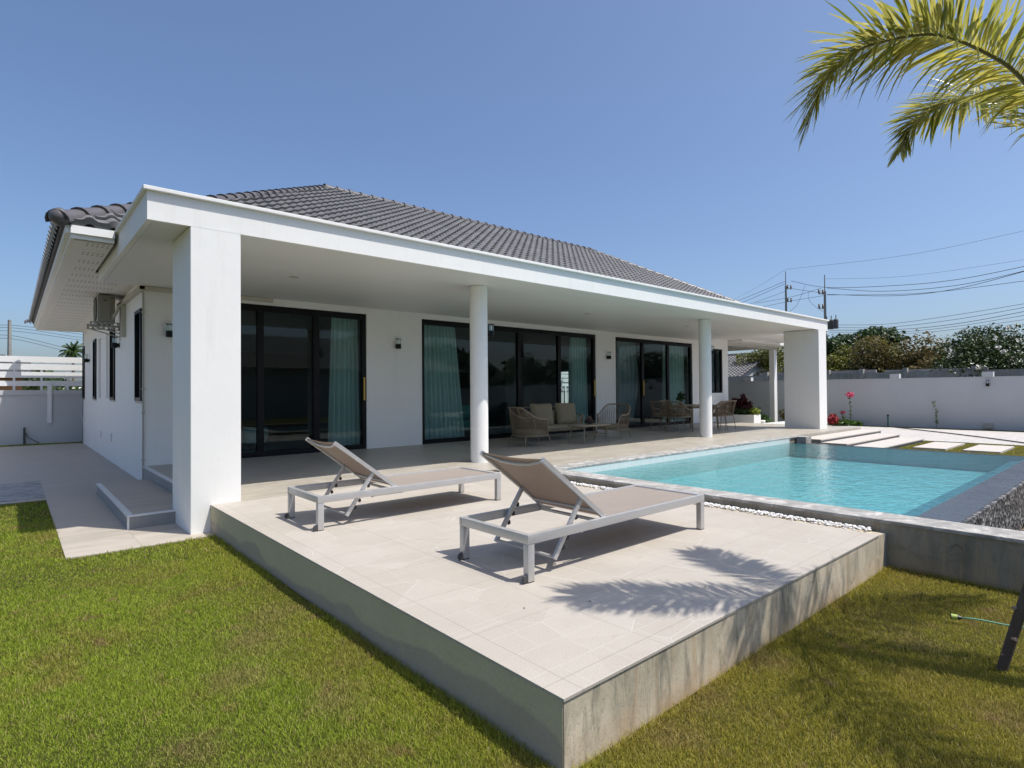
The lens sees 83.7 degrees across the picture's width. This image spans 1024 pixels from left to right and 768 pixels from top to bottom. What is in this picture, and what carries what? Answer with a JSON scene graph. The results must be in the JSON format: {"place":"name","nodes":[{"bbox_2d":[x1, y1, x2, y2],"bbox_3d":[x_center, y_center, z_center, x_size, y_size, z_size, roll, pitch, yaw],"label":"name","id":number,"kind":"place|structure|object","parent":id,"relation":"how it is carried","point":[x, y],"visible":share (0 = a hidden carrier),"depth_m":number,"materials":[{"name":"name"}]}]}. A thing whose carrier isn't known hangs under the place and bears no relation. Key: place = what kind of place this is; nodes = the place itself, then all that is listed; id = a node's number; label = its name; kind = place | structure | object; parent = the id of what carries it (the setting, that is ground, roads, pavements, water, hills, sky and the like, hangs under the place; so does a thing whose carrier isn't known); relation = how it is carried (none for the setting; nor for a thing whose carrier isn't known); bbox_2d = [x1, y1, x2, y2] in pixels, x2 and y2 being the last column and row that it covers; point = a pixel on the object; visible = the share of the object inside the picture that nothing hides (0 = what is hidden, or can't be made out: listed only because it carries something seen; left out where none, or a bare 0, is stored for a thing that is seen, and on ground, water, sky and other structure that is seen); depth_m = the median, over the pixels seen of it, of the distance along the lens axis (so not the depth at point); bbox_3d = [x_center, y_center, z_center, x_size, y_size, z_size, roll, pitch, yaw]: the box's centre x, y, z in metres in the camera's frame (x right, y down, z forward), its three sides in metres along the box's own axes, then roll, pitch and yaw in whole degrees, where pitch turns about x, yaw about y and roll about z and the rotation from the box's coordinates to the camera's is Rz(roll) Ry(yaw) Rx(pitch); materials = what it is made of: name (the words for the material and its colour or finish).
{"place":"outdoors","nodes":[
{"label":"outdoors","id":0,"kind":"place"},
{"bbox_2d":[0,362,31,389],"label":"house","id":1,"kind":"structure","parent":0,"point":[9,379],"depth_m":31.48,"materials":[{"name":"paint"}]},
{"bbox_2d":[0,443,214,559],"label":"path","id":2,"kind":"structure","parent":0,"point":[85,518],"depth_m":8.50,"materials":[{"name":"grey tile"}]},
{"bbox_2d":[0,481,45,501],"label":"paving slab","id":3,"kind":"structure","parent":2,"relation":"on","point":[21,491],"depth_m":8.95,"materials":[{"name":"concrete"}]},
{"bbox_2d":[97,486,175,528],"bbox_3d":[-5.077,1.590,7.806,0.683,0.158,3.140,0,-1,-41],"label":"landing step","id":4,"kind":"object","parent":2,"relation":"on","point":[143,521],"visible":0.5,"depth_m":6.61,"materials":[{"name":"concrete"}]},
{"bbox_2d":[96,483,175,529],"bbox_3d":[-5.077,1.581,7.799,0.691,0.156,3.150,0,-1,-41],"label":"landing nosing","id":5,"kind":"object","parent":4,"relation":"attached to","point":[125,511],"visible":0.88,"depth_m":6.83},
{"bbox_2d":[102,479,172,513],"bbox_3d":[-5.077,1.508,7.847,0.627,0.006,3.080,0,-1,-41],"label":"landing tread","id":6,"kind":"object","parent":4,"relation":"on","point":[140,496],"visible":0.86,"depth_m":7.70,"materials":[{"name":"grey tile"}]},
{"bbox_2d":[0,424,1023,767],"bbox_3d":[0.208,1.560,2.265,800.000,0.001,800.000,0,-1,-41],"label":"ground","id":7,"kind":"structure","parent":0,"point":[350,754],"depth_m":2.91,"materials":[{"name":"plant"}]},
{"bbox_2d":[7,320,11,355],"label":"utility pole","id":8,"kind":"object","parent":7,"relation":"on","point":[9,344],"visible":0.36,"depth_m":49.91,"materials":[{"name":"concrete"}]},
{"bbox_2d":[0,355,78,389],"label":"tree","id":9,"kind":"object","parent":7,"relation":"on","point":[38,387],"visible":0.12,"depth_m":36.87,"materials":[{"name":"green plant"}]},
{"bbox_2d":[58,340,82,387],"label":"coconut palm","id":10,"kind":"object","parent":7,"relation":"on","point":[73,350],"visible":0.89,"depth_m":59.75,"materials":[{"name":"green plant"}]},
{"bbox_2d":[0,356,567,445],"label":"slatted wall","id":11,"kind":"structure","parent":7,"relation":"on","point":[48,415],"depth_m":17.96,"materials":[{"name":"paint"}]},
{"bbox_2d":[24,183,828,534],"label":"house","id":12,"kind":"structure","parent":7,"relation":"on","point":[218,283],"depth_m":11.41,"materials":[{"name":"white paint"}]},
{"bbox_2d":[82,346,84,399],"bbox_3d":[-13.237,-0.332,17.740,0.140,1.640,0.540,0,-1,-41],"label":"window","id":13,"kind":"structure","parent":12,"relation":"in","point":[83,348],"depth_m":17.54,"materials":[{"name":"black metal"}]},
{"bbox_2d":[92,339,96,400],"bbox_3d":[-11.181,-0.377,15.394,0.140,1.640,0.700,0,-1,-41],"label":"window","id":14,"kind":"structure","parent":12,"relation":"in","point":[94,373],"depth_m":15.55,"materials":[{"name":"black metal"}]},
{"bbox_2d":[87,294,124,339],"bbox_3d":[-8.125,-1.329,11.424,0.559,0.815,0.926,0,-1,-41],"label":"air conditioner","id":15,"kind":"object","parent":12,"relation":"attached to","point":[105,312],"visible":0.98,"depth_m":11.18,"materials":[{"name":"beige metal"}]},
{"bbox_2d":[109,328,114,401],"bbox_3d":[-8.815,-0.430,12.694,0.140,1.640,0.760,0,-1,-41],"label":"window","id":16,"kind":"structure","parent":12,"relation":"in","point":[111,350],"depth_m":12.89,"materials":[{"name":"glass"}]},
{"bbox_2d":[111,337,119,347],"bbox_3d":[-8.237,-0.862,11.866,0.142,0.223,0.116,0,-1,-41],"label":"wall lamp","id":17,"kind":"object","parent":12,"relation":"attached to","point":[115,344],"visible":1,"depth_m":11.84,"materials":[{"name":"metal"}]},
{"bbox_2d":[134,308,141,402],"bbox_3d":[-6.548,-0.481,10.107,0.140,1.640,0.680,0,-1,-41],"label":"window","id":18,"kind":"structure","parent":12,"relation":"in","point":[137,314],"depth_m":10.27,"materials":[{"name":"glass"}]},
{"bbox_2d":[241,427,268,446],"bbox_3d":[-5.917,1.214,13.127,0.600,0.440,0.600,0,-1,-41],"label":"ottoman","id":19,"kind":"object","parent":12,"relation":"on","point":[248,436],"visible":0.65,"depth_m":12.87,"materials":[{"name":"blue fabric"}]},
{"bbox_2d":[241,352,308,438],"bbox_3d":[-6.618,0.319,15.449,2.100,2.300,0.390,0,-1,-41],"label":"wardrobe","id":20,"kind":"object","parent":12,"relation":"on","point":[285,395],"visible":0.57,"depth_m":15.47,"materials":[{"name":"brown wood"}]},
{"bbox_2d":[241,303,365,457],"bbox_3d":[-4.429,-0.060,11.351,3.286,2.918,0.130,0,-1,-41],"label":"sliding door","id":21,"kind":"structure","parent":12,"relation":"in","point":[260,309],"depth_m":11.65,"materials":[{"name":"black metal"}]},
{"bbox_2d":[328,318,359,444],"bbox_3d":[-3.652,-0.043,12.398,0.700,2.800,0.192,0,-1,-41],"label":"curtain","id":22,"kind":"object","parent":12,"relation":"hanging from","point":[343,420],"visible":0.9,"depth_m":12.39,"materials":[{"name":"fabric"}]},
{"bbox_2d":[424,325,464,438],"bbox_3d":[-1.742,-0.041,14.073,1.340,2.810,0.190,0,-1,-41],"label":"curtain","id":23,"kind":"object","parent":12,"relation":"hanging from","point":[443,411],"visible":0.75,"depth_m":14.06,"materials":[{"name":"fabric"}]},
{"bbox_2d":[462,405,488,429],"bbox_3d":[-1.631,0.975,16.521,1.820,0.700,0.850,0,-1,-41],"label":"sofa","id":24,"kind":"object","parent":12,"relation":"in","point":[466,414],"visible":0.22,"depth_m":16.99,"materials":[{"name":"teal fabric"}]},
{"bbox_2d":[488,324,494,336],"bbox_3d":[-0.374,-0.945,10.060,0.142,0.223,0.116,0,-1,-41],"label":"wall lamp","id":25,"kind":"object","parent":12,"relation":"attached to","point":[490,332],"visible":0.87,"depth_m":10.03,"materials":[{"name":"metal"}]},
{"bbox_2d":[422,319,595,443],"bbox_3d":[0.189,-0.048,15.397,6.186,2.928,0.130,0,-1,-41],"label":"sliding door","id":26,"kind":"structure","parent":12,"relation":"in","point":[558,334],"depth_m":15.39,"materials":[{"name":"black metal"}]},
{"bbox_2d":[568,337,587,428],"bbox_3d":[2.006,-0.028,17.352,0.720,2.810,0.190,0,-1,-41],"label":"curtain","id":27,"kind":"object","parent":12,"relation":"hanging from","point":[577,396],"visible":0.76,"depth_m":17.31,"materials":[{"name":"fabric"}]},
{"bbox_2d":[616,341,637,419],"bbox_3d":[3.742,-0.116,18.877,1.400,2.600,0.113,0,-1,-41],"label":"curtain","id":28,"kind":"object","parent":12,"relation":"hanging from","point":[627,379],"visible":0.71,"depth_m":18.95,"materials":[{"name":"fabric"}]},
{"bbox_2d":[615,337,691,427],"bbox_3d":[4.905,-0.026,19.528,4.446,2.918,0.130,0,-1,-41],"label":"sliding door","id":29,"kind":"structure","parent":12,"relation":"in","point":[642,417],"depth_m":19.55,"materials":[{"name":"black metal"}]},
{"bbox_2d":[662,345,684,421],"bbox_3d":[5.868,-0.008,20.736,1.250,2.800,0.190,0,-1,-41],"label":"curtain","id":30,"kind":"object","parent":12,"relation":"hanging from","point":[676,368],"visible":0.51,"depth_m":20.73,"materials":[{"name":"fabric"}]},
{"bbox_2d":[711,355,713,390],"bbox_3d":[7.687,-0.502,22.342,0.700,1.700,0.190,0,-1,-41],"label":"curtain","id":31,"kind":"object","parent":12,"relation":"hanging from","point":[712,358],"visible":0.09,"depth_m":22.46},
{"bbox_2d":[711,349,721,392],"bbox_3d":[7.887,-0.506,22.144,0.860,1.700,0.080,0,-1,-41],"label":"window","id":32,"kind":"structure","parent":12,"relation":"in","point":[715,350],"depth_m":22.15,"materials":[{"name":"black metal"}]},
{"bbox_2d":[148,422,860,500],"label":"porch floor","id":33,"kind":"structure","parent":7,"relation":"on","point":[268,477],"depth_m":11.39,"materials":[{"name":"tile"}]},
{"bbox_2d":[143,468,172,492],"bbox_3d":[-5.075,1.523,8.333,0.008,0.286,3.490,0,-1,-41],"label":"porch step riser","id":34,"kind":"object","parent":33,"relation":"attached to","point":[160,481],"visible":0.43,"depth_m":8.63,"materials":[{"name":"grey tile"}]},
{"bbox_2d":[143,466,172,483],"bbox_3d":[-5.061,1.371,8.349,0.059,0.016,3.490,0,-1,-41],"label":"porch nosing","id":35,"kind":"object","parent":33,"relation":"attached to","point":[170,480],"visible":0.64,"depth_m":8.64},
{"bbox_2d":[508,407,551,447],"bbox_3d":[0.362,0.945,12.823,0.849,0.880,0.826,0,-1,-29],"label":"armchair","id":36,"kind":"object","parent":33,"relation":"on","point":[528,432],"visible":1,"depth_m":12.55,"materials":[{"name":"wicker"}]},
{"bbox_2d":[517,406,586,441],"bbox_3d":[0.996,0.992,14.495,1.880,0.818,0.891,0,-1,-41],"label":"sofa","id":37,"kind":"object","parent":33,"relation":"on","point":[558,427],"visible":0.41,"depth_m":14.17,"materials":[{"name":"wicker"}]},
{"bbox_2d":[530,404,553,424],"bbox_3d":[0.741,0.755,14.201,0.562,0.528,0.274,0,-1,-13],"label":"pillow","id":38,"kind":"object","parent":37,"relation":"on","point":[543,411],"visible":0.73,"depth_m":14.15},
{"bbox_2d":[555,403,576,423],"bbox_3d":[1.400,0.757,14.771,0.562,0.528,0.274,0,-1,-19],"label":"pillow","id":39,"kind":"object","parent":37,"relation":"on","point":[565,413],"visible":1,"depth_m":14.69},
{"bbox_2d":[567,423,609,443],"bbox_3d":[1.825,1.166,13.502,1.200,0.432,0.660,0,-1,-41],"label":"coffee table","id":40,"kind":"object","parent":33,"relation":"on","point":[584,425],"visible":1,"depth_m":13.37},
{"bbox_2d":[595,403,630,438],"bbox_3d":[2.635,0.953,14.820,0.826,0.880,0.849,-1,-1,32],"label":"armchair","id":41,"kind":"object","parent":33,"relation":"on","point":[620,426],"visible":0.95,"depth_m":14.68,"materials":[{"name":"wicker"}]},
{"bbox_2d":[650,401,675,431],"bbox_3d":[4.494,0.958,17.145,0.638,0.898,0.607,0,-1,-44],"label":"dining chair","id":42,"kind":"object","parent":33,"relation":"on","point":[662,414],"visible":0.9,"depth_m":16.99,"materials":[{"name":"wicker"}]},
{"bbox_2d":[660,400,683,426],"bbox_3d":[5.177,0.972,18.600,0.606,0.898,0.638,0,-1,-41],"label":"dining chair","id":43,"kind":"object","parent":33,"relation":"on","point":[671,412],"visible":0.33,"depth_m":18.57,"materials":[{"name":"wicker"}]},
{"bbox_2d":[667,401,693,432],"bbox_3d":[4.890,0.950,16.723,0.638,0.898,0.606,0,-1,-41],"label":"dining chair","id":44,"kind":"object","parent":33,"relation":"on","point":[682,414],"visible":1,"depth_m":16.52,"materials":[{"name":"wicker"}]},
{"bbox_2d":[664,404,720,430],"bbox_3d":[5.584,1.029,17.755,1.600,0.756,1.100,0,-1,-41],"label":"dining table","id":45,"kind":"object","parent":33,"relation":"on","point":[691,406],"visible":0.64,"depth_m":17.62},
{"bbox_2d":[676,391,685,404],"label":"potted plant","id":46,"kind":"object","parent":45,"relation":"on","point":[680,397],"visible":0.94,"depth_m":17.68,"materials":[{"name":"green plant"}]},
{"bbox_2d":[712,401,728,429],"bbox_3d":[6.124,0.945,17.097,0.607,0.898,0.638,0,-1,-43],"label":"dining chair","id":47,"kind":"object","parent":33,"relation":"on","point":[720,413],"visible":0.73,"depth_m":16.85,"materials":[{"name":"wicker"}]},
{"bbox_2d":[712,400,736,429],"bbox_3d":[6.516,0.948,17.520,0.606,0.898,0.639,0,-1,-37],"label":"dining chair","id":48,"kind":"object","parent":33,"relation":"on","point":[730,413],"visible":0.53,"depth_m":17.33,"materials":[{"name":"wicker"}]},
{"bbox_2d":[491,471,883,767],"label":"deck base","id":49,"kind":"object","parent":7,"relation":"on","point":[604,713],"visible":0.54,"depth_m":2.92,"materials":[{"name":"concrete"}]},
{"bbox_2d":[211,506,563,767],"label":"deck side render","id":50,"kind":"object","parent":49,"relation":"attached to","point":[530,715],"visible":0.75,"depth_m":3.03,"materials":[{"name":"concrete"}]},
{"bbox_2d":[210,474,879,701],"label":"patio deck","id":51,"kind":"structure","parent":49,"relation":"on","point":[639,583],"depth_m":3.94,"materials":[{"name":"tile"}]},
{"bbox_2d":[284,437,500,530],"bbox_3d":[-1.176,0.917,5.991,2.150,0.779,0.740,0,-1,-41],"label":"sun lounger","id":52,"kind":"object","parent":51,"relation":"on","point":[362,470],"visible":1,"depth_m":5.71,"materials":[{"name":"fabric"}]},
{"bbox_2d":[457,450,703,583],"bbox_3d":[0.635,0.885,4.583,2.150,0.779,0.740,0,-1,-41],"label":"sun lounger","id":53,"kind":"object","parent":51,"relation":"on","point":[544,484],"visible":1,"depth_m":4.26,"materials":[{"name":"metal"}]},
{"bbox_2d":[575,484,886,566],"bbox_3d":[5.249,1.470,10.040,9.969,0.278,5.050,0,-1,-41],"label":"pebble bed","id":54,"kind":"object","parent":7,"relation":"on","point":[885,549],"visible":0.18,"depth_m":4.88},
{"bbox_2d":[499,460,871,530],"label":"white pebbles","id":55,"kind":"object","parent":54,"relation":"on","point":[814,521],"visible":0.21,"depth_m":5.51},
{"bbox_2d":[721,393,760,422],"bbox_3d":[8.787,1.061,21.858,0.670,1.406,1.410,0,-1,-41],"label":"planter","id":56,"kind":"object","parent":7,"relation":"on","point":[744,412],"visible":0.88,"depth_m":21.64,"materials":[{"name":"white paint"}]},
{"bbox_2d":[728,347,783,375],"bbox_3d":[18.284,-0.395,40.273,4.848,4.777,5.510,0,-1,-41],"label":"hedge bush","id":57,"kind":"object","parent":7,"relation":"on","point":[758,355],"visible":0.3,"depth_m":39.44,"materials":[{"name":"green plant"}]},
{"bbox_2d":[756,406,774,422],"bbox_3d":[9.892,1.300,22.640,1.103,0.873,0.750,0,-1,-9],"label":"garden bush","id":58,"kind":"object","parent":7,"relation":"on","point":[765,418],"visible":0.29,"depth_m":22.54,"materials":[{"name":"green plant"}]},
{"bbox_2d":[785,271,791,311],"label":"utility pole","id":59,"kind":"object","parent":7,"relation":"on","point":[786,297],"visible":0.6,"depth_m":61.91,"materials":[{"name":"concrete"}]},
{"bbox_2d":[793,266,1023,287],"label":"overhead wire","id":60,"kind":"object","parent":59,"relation":"attached to","point":[907,284],"visible":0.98,"depth_m":51.06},
{"bbox_2d":[566,477,1023,592],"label":"pool end wall","id":61,"kind":"structure","parent":7,"relation":"on","point":[983,561],"depth_m":4.60,"materials":[{"name":"concrete"}]},
{"bbox_2d":[556,468,1023,543],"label":"pool coping","id":62,"kind":"object","parent":61,"relation":"on","point":[1002,534],"visible":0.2,"depth_m":5.30,"materials":[{"name":"stone"}]},
{"bbox_2d":[796,436,810,442],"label":"pool corner block","id":63,"kind":"structure","parent":7,"relation":"on","point":[803,439],"depth_m":13.58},
{"bbox_2d":[777,353,846,371],"bbox_3d":[19.324,0.013,37.404,4.898,3.886,5.426,0,-1,-41],"label":"hedge bush","id":64,"kind":"object","parent":7,"relation":"on","point":[830,360],"visible":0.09,"depth_m":35.34,"materials":[{"name":"green plant"}]},
{"bbox_2d":[818,275,838,335],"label":"utility pole","id":65,"kind":"object","parent":7,"relation":"on","point":[832,323],"visible":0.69,"depth_m":54.87,"materials":[{"name":"concrete"}]},
{"bbox_2d":[827,271,1023,295],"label":"overhead wire","id":66,"kind":"object","parent":65,"relation":"attached to","point":[927,293],"visible":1,"depth_m":48.91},
{"bbox_2d":[831,271,1022,290],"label":"overhead wire","id":67,"kind":"object","parent":65,"relation":"attached to","point":[937,287],"visible":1,"depth_m":47.80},
{"bbox_2d":[877,281,1021,294],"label":"overhead wire","id":68,"kind":"object","parent":65,"relation":"attached to","point":[948,290],"visible":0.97,"depth_m":49.84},
{"bbox_2d":[827,414,839,425],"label":"red shrub","id":69,"kind":"object","parent":7,"relation":"on","point":[832,419],"visible":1,"depth_m":23.27,"materials":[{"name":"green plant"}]},
{"bbox_2d":[811,431,880,443],"bbox_3d":[9.527,1.574,16.446,4.750,0.230,0.550,0,-1,-41],"label":"garden step base","id":70,"kind":"object","parent":7,"relation":"on","point":[816,441],"visible":0.14,"depth_m":15.54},
{"bbox_2d":[811,429,881,439],"bbox_3d":[9.533,1.446,16.433,4.800,0.025,0.580,0,-1,-41],"label":"garden step","id":71,"kind":"object","parent":70,"relation":"on","point":[839,434],"visible":0.79,"depth_m":16.21,"materials":[{"name":"concrete"}]},
{"bbox_2d":[844,392,853,421],"bbox_3d":[13.919,1.009,23.526,0.352,1.416,0.431,0,-1,0],"label":"flower plant","id":72,"kind":"object","parent":7,"relation":"on","point":[849,394],"visible":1,"depth_m":23.52,"materials":[{"name":"pink plant"}]},
{"bbox_2d":[834,419,863,425],"bbox_3d":[13.835,1.591,23.494,1.258,0.370,0.772,0,-1,3],"label":"shrub","id":73,"kind":"object","parent":7,"relation":"on","point":[843,422],"visible":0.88,"depth_m":23.29,"materials":[{"name":"green plant"}]},
{"bbox_2d":[830,435,898,445],"bbox_3d":[9.766,1.603,15.870,4.350,0.154,0.570,0,-1,-41],"label":"garden step base","id":74,"kind":"object","parent":7,"relation":"on","point":[869,441],"visible":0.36,"depth_m":15.38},
{"bbox_2d":[821,433,900,444],"bbox_3d":[9.771,1.512,15.857,4.400,0.025,0.600,0,-1,-41],"label":"garden step","id":75,"kind":"object","parent":74,"relation":"on","point":[858,439],"visible":1,"depth_m":15.45,"materials":[{"name":"concrete"}]},
{"bbox_2d":[827,335,903,370],"bbox_3d":[22.017,-0.494,35.170,4.774,4.785,5.514,0,-1,-41],"label":"hedge bush","id":76,"kind":"object","parent":7,"relation":"on","point":[842,354],"visible":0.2,"depth_m":34.77,"materials":[{"name":"green plant"}]},
{"bbox_2d":[826,326,909,362],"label":"dark tree","id":77,"kind":"object","parent":7,"relation":"on","point":[833,342],"visible":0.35,"depth_m":41.57,"materials":[{"name":"green plant"}]},
{"bbox_2d":[728,372,1023,430],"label":"garden wall","id":78,"kind":"structure","parent":7,"relation":"on","point":[975,403],"depth_m":22.27,"materials":[{"name":"paint"}]},
{"bbox_2d":[728,366,1023,380],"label":"block wall","id":79,"kind":"structure","parent":7,"relation":"on","point":[874,374],"depth_m":27.76,"materials":[{"name":"concrete"}]},
{"bbox_2d":[846,329,956,372],"bbox_3d":[22.441,-0.616,32.715,5.775,4.956,4.556,-1,-1,8],"label":"hedge bush","id":80,"kind":"object","parent":7,"relation":"on","point":[911,357],"visible":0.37,"depth_m":32.49,"materials":[{"name":"green plant"}]},
{"bbox_2d":[783,0,1023,167],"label":"palm tree","id":81,"kind":"object","parent":7,"relation":"on","point":[1006,98],"visible":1,"depth_m":3.07,"materials":[{"name":"green plant"}]},
{"bbox_2d":[889,440,922,447],"bbox_3d":[10.053,1.630,15.277,4.000,0.080,0.640,0,-1,-41],"label":"garden step base","id":82,"kind":"object","parent":7,"relation":"on","point":[906,444],"visible":0.14,"depth_m":15.30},
{"bbox_2d":[855,437,924,447],"bbox_3d":[10.059,1.577,15.263,4.050,0.025,0.670,0,-1,-41],"label":"garden step","id":83,"kind":"object","parent":82,"relation":"on","point":[892,442],"visible":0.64,"depth_m":15.26,"materials":[{"name":"concrete"}]},
{"bbox_2d":[907,355,952,368],"bbox_3d":[23.860,0.129,31.019,5.753,3.420,4.382,1,-2,-65],"label":"hedge bush","id":84,"kind":"object","parent":7,"relation":"on","point":[928,364],"visible":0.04,"depth_m":30.16,"materials":[{"name":"green plant"}]},
{"bbox_2d":[913,442,964,450],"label":"stepping slab","id":85,"kind":"structure","parent":7,"relation":"on","point":[943,446],"depth_m":14.68,"materials":[{"name":"concrete"}]},
{"bbox_2d":[927,322,1023,376],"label":"frangipani tree","id":86,"kind":"object","parent":7,"relation":"on","point":[979,352],"visible":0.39,"depth_m":26.89,"materials":[{"name":"green plant"}]},
{"bbox_2d":[950,613,1023,627],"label":"garden hose","id":87,"kind":"object","parent":7,"relation":"on","point":[955,617],"visible":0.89,"depth_m":3.67,"materials":[{"name":"green plastic"}]},
{"bbox_2d":[962,445,1014,453],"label":"stepping slab","id":88,"kind":"structure","parent":7,"relation":"on","point":[996,449],"depth_m":13.77,"materials":[{"name":"concrete"}]},
{"bbox_2d":[996,582,1023,672],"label":"wooden post","id":89,"kind":"object","parent":7,"relation":"on","point":[1010,641],"visible":0.9,"depth_m":3.05,"materials":[{"name":"brown wood"}]},
{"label":"pool side wall","id":90,"kind":"structure","parent":7,"relation":"on","visible":0},
{"bbox_2d":[554,435,796,469],"bbox_3d":[3.750,1.260,11.184,8.418,0.030,0.300,0,-1,-41],"label":"pool side coping","id":91,"kind":"object","parent":90,"relation":"on","point":[623,459],"visible":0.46,"depth_m":10.20,"materials":[{"name":"stone"}]},
{"bbox_2d":[568,439,789,481],"bbox_3d":[3.238,1.473,9.904,8.871,0.419,3.728,2,-2,-70],"label":"pool waterline tile","id":92,"kind":"object","parent":90,"relation":"attached to","point":[605,468],"visible":0.21,"depth_m":10.51,"materials":[{"name":"tile"}]},
{"bbox_2d":[0,0,1023,389],"label":"sky","id":93,"kind":"structure","parent":0,"point":[654,135],"materials":[{"name":"blue"}]},
{"bbox_2d":[728,352,780,375],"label":"neighbour house","id":94,"kind":"structure","parent":0,"point":[749,368],"depth_m":39.58,"materials":[{"name":"tile"}]},
{"bbox_2d":[596,442,1023,515],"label":"pool water","id":95,"kind":"structure","parent":0,"point":[885,457],"depth_m":9.15,"materials":[{"name":"liquid"}]},
{"bbox_2d":[657,457,986,514],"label":"pool floor","id":96,"kind":"structure","parent":0,"point":[886,502],"depth_m":9.57,"materials":[{"name":"teal tile"}]},
{"bbox_2d":[790,443,1023,471],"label":"pool far wall","id":97,"kind":"structure","parent":96,"relation":"on","point":[908,457],"depth_m":11.63,"materials":[{"name":"teal tile"}]},
{"bbox_2d":[902,461,1019,515],"bbox_3d":[6.528,1.511,8.016,7.087,0.245,0.199,0,-1,-41],"label":"pool ledge","id":98,"kind":"object","parent":96,"relation":"on","point":[928,506],"visible":0.08,"depth_m":7.10,"materials":[{"name":"grey tile"}]},
{"bbox_2d":[793,442,1021,456],"bbox_3d":[8.101,1.582,11.785,0.219,0.456,4.578,0,-1,-41],"label":"pool far weir","id":99,"kind":"object","parent":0,"point":[901,449],"visible":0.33,"depth_m":11.82,"materials":[{"name":"stone"}]},
{"bbox_2d":[827,425,1023,445],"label":"driveway","id":100,"kind":"structure","parent":0,"point":[946,437],"depth_m":18.23,"materials":[{"name":"concrete"}]},
{"bbox_2d":[889,426,1023,442],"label":"curb","id":101,"kind":"object","parent":100,"relation":"on","point":[960,434],"visible":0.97,"depth_m":18.14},
{"bbox_2d":[893,311,1023,329],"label":"overhead wire","id":102,"kind":"object","parent":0,"point":[959,323],"visible":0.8,"depth_m":54.90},
{"bbox_2d":[914,461,1020,516],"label":"pool inner wall","id":103,"kind":"structure","parent":0,"point":[958,493],"depth_m":6.80,"materials":[{"name":"grey tile"}]},
{"bbox_2d":[916,460,1023,522],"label":"infinity edge","id":104,"kind":"object","parent":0,"point":[963,506],"visible":0.22,"depth_m":6.58,"materials":[{"name":"tile"}]},
{"bbox_2d":[961,481,1023,529],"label":"trough stone cladding","id":105,"kind":"structure","parent":104,"relation":"attached to","point":[1005,510],"depth_m":6.68,"materials":[{"name":"stone"}]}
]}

